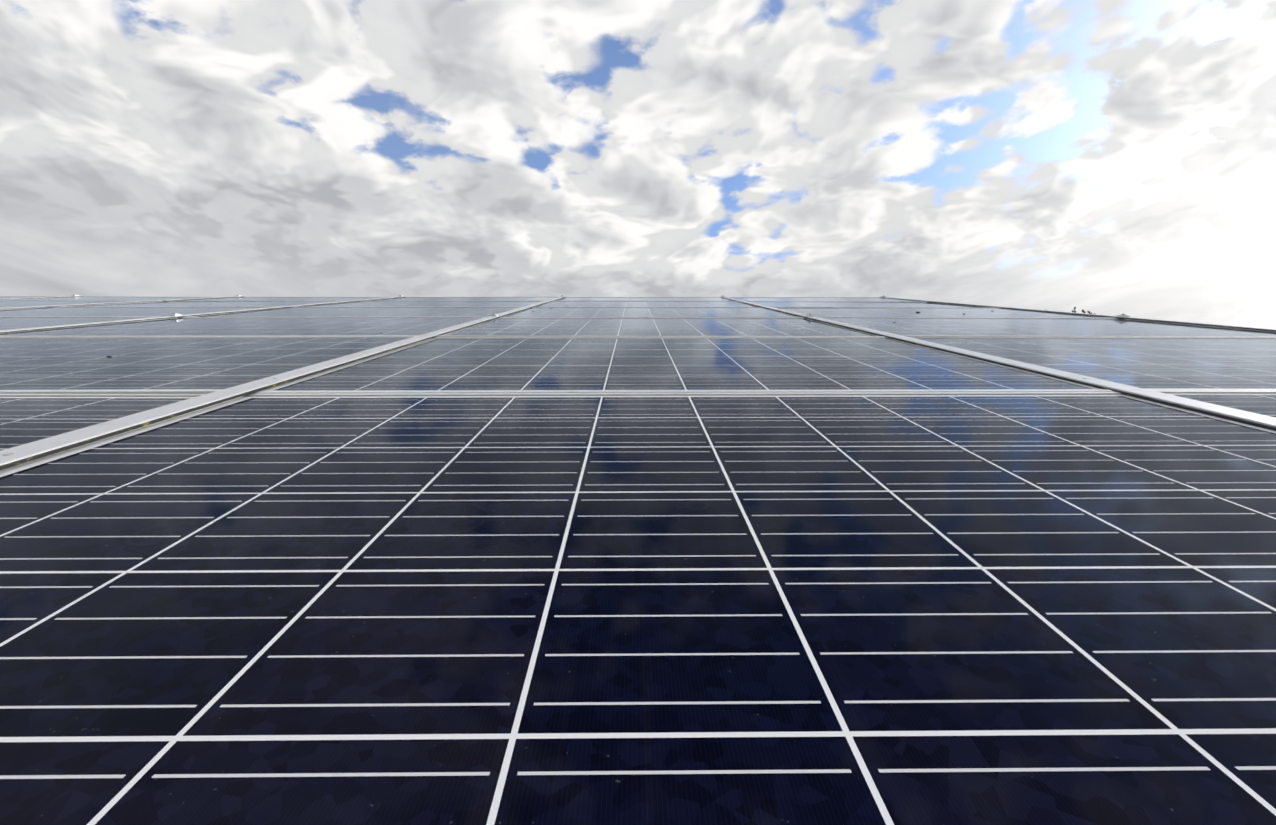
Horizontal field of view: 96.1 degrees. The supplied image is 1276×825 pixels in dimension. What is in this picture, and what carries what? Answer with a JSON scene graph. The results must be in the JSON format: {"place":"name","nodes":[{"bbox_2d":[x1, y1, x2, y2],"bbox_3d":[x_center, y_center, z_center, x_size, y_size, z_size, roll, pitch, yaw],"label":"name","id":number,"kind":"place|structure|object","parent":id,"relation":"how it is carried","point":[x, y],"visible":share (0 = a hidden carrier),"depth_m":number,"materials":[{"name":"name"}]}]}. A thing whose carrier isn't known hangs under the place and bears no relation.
{"place":"outdoors","nodes":[
{"label":"outdoors","id":0,"kind":"place"},
{"bbox_2d":[0,0,1275,328],"label":"sky","id":1,"kind":"structure","parent":0,"point":[1101,157],"materials":[{"name":"white"}]},
{"label":"meadow ground","id":2,"kind":"structure","parent":0,"visible":0},
{"bbox_2d":[1045,307,1095,313],"bbox_3d":[2.752,0.522,3.491,0.392,2.470,0.370,0,-12,0],"label":"shrub","id":3,"kind":"object","parent":2,"relation":"on","point":[1083,311],"visible":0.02,"depth_m":3.69,"materials":[{"name":"green plant"}]},
{"bbox_3d":[-3.276,1.038,3.372,11.825,3.094,5.911,0,13,0],"label":"steel mounting table","id":4,"kind":"object","parent":2,"relation":"on","visible":0},
{"bbox_2d":[0,296,60,298],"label":"solar panel","id":5,"kind":"object","parent":4,"relation":"on","point":[1,297],"visible":0.14,"depth_m":5.93,"materials":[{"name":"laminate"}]},
{"bbox_2d":[3,294,79,298],"bbox_3d":[-5.786,-0.495,2.987,0.065,0.058,6.111,0,13,0],"label":"cap rail","id":6,"kind":"object","parent":4,"relation":"on","point":[75,295],"visible":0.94,"depth_m":5.59,"materials":[{"name":"metal"}]},
{"bbox_2d":[0,300,130,306],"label":"solar panel","id":7,"kind":"object","parent":4,"relation":"on","point":[16,303],"visible":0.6,"depth_m":4.67,"materials":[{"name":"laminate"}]},
{"bbox_2d":[0,317,150,329],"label":"solar panel","id":8,"kind":"object","parent":4,"relation":"on","point":[7,323],"visible":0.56,"depth_m":2.79,"materials":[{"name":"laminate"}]},
{"bbox_2d":[0,393,204,450],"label":"solar panel","id":9,"kind":"object","parent":4,"relation":"on","point":[26,418],"depth_m":0.94,"materials":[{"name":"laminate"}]},
{"bbox_2d":[0,296,210,300],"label":"solar panel","id":10,"kind":"object","parent":4,"relation":"on","point":[95,298],"visible":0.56,"depth_m":5.47,"materials":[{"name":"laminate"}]},
{"bbox_2d":[0,295,243,308],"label":"cap rail","id":11,"kind":"object","parent":4,"relation":"on","point":[114,302],"visible":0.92,"depth_m":4.46,"materials":[{"name":"metal"}]},
{"bbox_2d":[0,306,279,316],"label":"solar panel","id":12,"kind":"object","parent":4,"relation":"on","point":[96,312],"visible":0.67,"depth_m":3.51,"materials":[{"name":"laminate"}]},
{"bbox_2d":[56,301,338,306],"bbox_3d":[-3.286,-0.838,4.496,1.659,0.035,1.009,0,13,0],"label":"solar panel","id":13,"kind":"object","parent":4,"relation":"on","point":[211,303],"visible":0.58,"depth_m":4.39,"materials":[{"name":"glass"}]},
{"bbox_2d":[0,295,404,332],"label":"cap rail","id":14,"kind":"object","parent":4,"relation":"on","point":[174,315],"visible":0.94,"depth_m":2.90,"materials":[{"name":"metal"}]},
{"bbox_2d":[0,336,414,393],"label":"solar panel","id":15,"kind":"object","parent":4,"relation":"on","point":[139,365],"visible":0.6,"depth_m":1.47,"materials":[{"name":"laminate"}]},
{"bbox_2d":[0,317,483,336],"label":"solar panel","id":16,"kind":"object","parent":4,"relation":"on","point":[296,326],"visible":0.67,"depth_m":2.42,"materials":[{"name":"glass"}]},
{"bbox_2d":[166,297,385,300],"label":"solar panel","id":17,"kind":"object","parent":4,"relation":"on","point":[287,299],"visible":0.5,"depth_m":5.35,"materials":[{"name":"glass"}]},
{"bbox_2d":[0,295,564,469],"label":"cap rail","id":18,"kind":"object","parent":4,"relation":"on","point":[23,453],"visible":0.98,"depth_m":0.92,"materials":[{"name":"metal"}]},
{"bbox_2d":[187,307,520,316],"bbox_3d":[-1.603,-0.605,3.526,1.659,0.037,1.009,0,13,0],"label":"solar panel","id":19,"kind":"object","parent":4,"relation":"on","point":[385,312],"visible":0.54,"depth_m":3.44,"materials":[{"name":"glass"}]},
{"bbox_2d":[298,301,541,306],"bbox_3d":[-1.611,-0.839,4.510,1.659,0.035,1.009,0,13,0],"label":"solar panel","id":20,"kind":"object","parent":4,"relation":"on","point":[437,304],"visible":0.52,"depth_m":4.42,"materials":[{"name":"glass"}]},
{"bbox_2d":[365,297,556,300],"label":"solar panel","id":21,"kind":"object","parent":4,"relation":"on","point":[470,299],"visible":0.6,"depth_m":5.41,"materials":[{"name":"glass"}]},
{"bbox_2d":[0,392,1275,824],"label":"solar panel","id":22,"kind":"object","parent":4,"relation":"on","point":[896,608],"visible":0.92,"depth_m":0.37,"materials":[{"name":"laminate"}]},
{"bbox_2d":[555,297,732,300],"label":"solar panel","id":23,"kind":"object","parent":4,"relation":"on","point":[642,299],"visible":0.52,"depth_m":5.47,"materials":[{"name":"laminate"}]},
{"bbox_2d":[535,301,757,306],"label":"solar panel","id":24,"kind":"object","parent":4,"relation":"on","point":[644,304],"visible":0.6,"depth_m":4.49,"materials":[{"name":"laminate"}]},
{"bbox_2d":[503,307,803,317],"bbox_3d":[0.072,-0.606,3.540,1.659,0.035,1.009,0,13,0],"label":"solar panel","id":25,"kind":"object","parent":4,"relation":"on","point":[680,312],"visible":0.69,"depth_m":3.48,"materials":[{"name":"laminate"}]},
{"bbox_2d":[437,317,884,336],"bbox_3d":[0.081,-0.372,2.555,1.659,0.035,1.009,0,13,0],"label":"solar panel","id":26,"kind":"object","parent":4,"relation":"on","point":[626,327],"visible":0.67,"depth_m":2.42,"materials":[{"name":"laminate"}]},
{"bbox_2d":[251,337,1113,393],"bbox_3d":[0.089,-0.138,1.570,1.659,0.037,1.009,0,13,0],"label":"solar panel","id":27,"kind":"object","parent":4,"relation":"on","point":[629,364],"visible":0.71,"depth_m":1.35,"materials":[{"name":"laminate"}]},
{"bbox_2d":[729,297,926,301],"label":"solar panel","id":28,"kind":"object","parent":4,"relation":"on","point":[841,299],"visible":0.54,"depth_m":5.50,"materials":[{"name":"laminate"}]},
{"bbox_2d":[747,301,996,307],"bbox_3d":[1.739,-0.840,4.538,1.659,0.035,1.009,0,13,-1],"label":"solar panel","id":29,"kind":"object","parent":4,"relation":"on","point":[854,304],"visible":0.6,"depth_m":4.49,"materials":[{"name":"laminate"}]},
{"bbox_2d":[774,307,1114,317],"bbox_3d":[1.747,-0.606,3.554,1.659,0.036,1.009,0,13,0],"label":"solar panel","id":30,"kind":"object","parent":4,"relation":"on","point":[911,312],"visible":0.65,"depth_m":3.52,"materials":[{"name":"glass"}]},
{"bbox_2d":[721,295,1275,430],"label":"cap rail","id":31,"kind":"object","parent":4,"relation":"on","point":[1254,419],"visible":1,"depth_m":1.16,"materials":[{"name":"metal"}]},
{"bbox_2d":[820,317,1275,337],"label":"solar panel","id":32,"kind":"object","parent":4,"relation":"on","point":[1003,327],"visible":0.69,"depth_m":2.45,"materials":[{"name":"glass"}]},
{"bbox_2d":[880,295,1275,330],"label":"end rail","id":33,"kind":"object","parent":4,"relation":"attached to","point":[1123,316],"visible":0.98,"depth_m":3.05,"materials":[{"name":"metal"}]},
{"bbox_2d":[911,337,1275,390],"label":"solar panel","id":34,"kind":"object","parent":4,"relation":"on","point":[1188,363],"visible":0.54,"depth_m":1.55,"materials":[{"name":"glass"}]},
{"bbox_2d":[1152,390,1275,417],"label":"solar panel","id":35,"kind":"object","parent":4,"relation":"on","point":[1261,402],"visible":0.29,"depth_m":1.02,"materials":[{"name":"glass"}]}
]}

